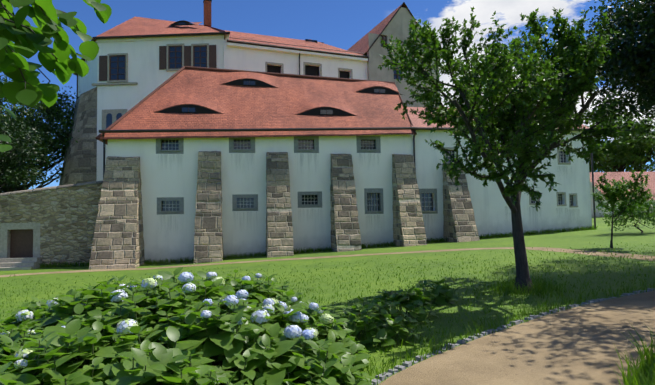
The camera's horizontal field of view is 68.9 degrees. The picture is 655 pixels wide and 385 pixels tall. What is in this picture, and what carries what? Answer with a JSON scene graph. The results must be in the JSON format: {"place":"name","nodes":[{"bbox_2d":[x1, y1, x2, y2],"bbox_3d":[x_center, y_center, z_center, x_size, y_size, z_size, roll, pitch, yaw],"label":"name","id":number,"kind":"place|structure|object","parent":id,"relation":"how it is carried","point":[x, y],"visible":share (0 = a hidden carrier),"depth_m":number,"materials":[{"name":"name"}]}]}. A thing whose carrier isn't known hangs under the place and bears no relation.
{"place":"outdoors","nodes":[
{"label":"outdoors","id":0,"kind":"place"},
{"bbox_2d":[0,0,111,151],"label":"leaves","id":1,"kind":"object","parent":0,"point":[26,87],"visible":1,"depth_m":2.38,"materials":[{"name":"green plant"}]},
{"bbox_2d":[0,215,654,384],"bbox_3d":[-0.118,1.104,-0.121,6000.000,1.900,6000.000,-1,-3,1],"label":"ground","id":2,"kind":"structure","parent":0,"point":[630,238],"depth_m":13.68,"materials":[{"name":"green plant"}]},
{"bbox_2d":[0,111,58,192],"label":"tree","id":3,"kind":"object","parent":2,"relation":"on","point":[14,159],"visible":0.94,"depth_m":30.86,"materials":[{"name":"green plant"}]},
{"bbox_2d":[0,75,78,192],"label":"tree","id":4,"kind":"object","parent":2,"relation":"on","point":[52,116],"visible":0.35,"depth_m":36.73,"materials":[{"name":"green plant"}]},
{"bbox_2d":[0,181,102,270],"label":"garden wall","id":5,"kind":"structure","parent":2,"relation":"on","point":[47,225],"depth_m":22.51,"materials":[{"name":"stone"}]},
{"bbox_2d":[59,87,96,185],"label":"stone buttress","id":6,"kind":"structure","parent":2,"relation":"on","point":[80,162],"depth_m":35.23,"materials":[{"name":"stone"}]},
{"bbox_2d":[0,267,457,384],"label":"hydrangea bush","id":7,"kind":"object","parent":2,"relation":"on","point":[162,328],"visible":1,"depth_m":4.14,"materials":[{"name":"green plant"}]},
{"bbox_2d":[73,0,440,180],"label":"building","id":8,"kind":"structure","parent":2,"relation":"on","point":[134,62],"depth_m":35.75,"materials":[{"name":"white paint"}]},
{"bbox_2d":[89,127,426,269],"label":"building walls","id":9,"kind":"structure","parent":2,"relation":"on","point":[203,200],"depth_m":23.92,"materials":[{"name":"white paint"}]},
{"bbox_2d":[95,66,416,144],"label":"building roof","id":10,"kind":"structure","parent":9,"relation":"on","point":[188,97],"depth_m":26.19,"materials":[{"name":"red tile"}]},
{"bbox_2d":[406,107,595,241],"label":"wing","id":11,"kind":"structure","parent":2,"relation":"on","point":[471,208],"depth_m":26.42,"materials":[{"name":"white paint"}]},
{"bbox_2d":[378,6,647,292],"bbox_3d":[3.757,-0.948,9.483,6.439,5.933,4.312,2,-4,-43],"label":"plum tree","id":12,"kind":"object","parent":2,"relation":"on","point":[541,96],"visible":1,"depth_m":8.07,"materials":[{"name":"green plant"}]},
{"bbox_2d":[371,288,654,384],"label":"path edge setts","id":13,"kind":"structure","parent":2,"relation":"on","point":[403,366],"depth_m":6.13,"materials":[{"name":"grey stone"}]},
{"bbox_2d":[580,0,654,140],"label":"hanging tree","id":14,"kind":"object","parent":2,"relation":"on","point":[633,63],"visible":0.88,"depth_m":10.59,"materials":[{"name":"green plant"}]},
{"bbox_2d":[595,0,654,90],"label":"tree","id":15,"kind":"object","parent":14,"relation":"part of","point":[637,5],"visible":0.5,"depth_m":10.20,"materials":[{"name":"green plant"}]},
{"bbox_2d":[583,0,654,114],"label":"tree","id":16,"kind":"object","parent":2,"relation":"on","point":[599,16],"visible":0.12,"depth_m":12.40,"materials":[{"name":"green plant"}]},
{"bbox_2d":[587,108,654,171],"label":"tree","id":17,"kind":"object","parent":2,"relation":"on","point":[620,154],"visible":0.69,"depth_m":58.30,"materials":[{"name":"green plant"}]},
{"bbox_2d":[589,171,654,216],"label":"house","id":18,"kind":"structure","parent":2,"relation":"on","point":[610,176],"depth_m":48.10,"materials":[{"name":"red paint"}]},
{"bbox_2d":[591,168,654,247],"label":"young tree","id":19,"kind":"object","parent":2,"relation":"on","point":[615,192],"visible":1,"depth_m":15.95,"materials":[{"name":"green plant"}]},
{"bbox_2d":[594,192,654,232],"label":"shrub","id":20,"kind":"object","parent":2,"relation":"on","point":[641,214],"visible":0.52,"depth_m":21.77,"materials":[{"name":"green plant"}]},
{"bbox_2d":[0,247,654,276],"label":"footpath","id":21,"kind":"structure","parent":0,"point":[636,256],"depth_m":19.69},
{"bbox_2d":[0,0,654,188],"label":"sky","id":22,"kind":"structure","parent":0,"point":[336,23],"materials":[{"name":"blue"}]},
{"bbox_2d":[378,291,654,384],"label":"gravel path","id":23,"kind":"structure","parent":0,"point":[575,345],"depth_m":5.33,"materials":[{"name":"beige gravel"}]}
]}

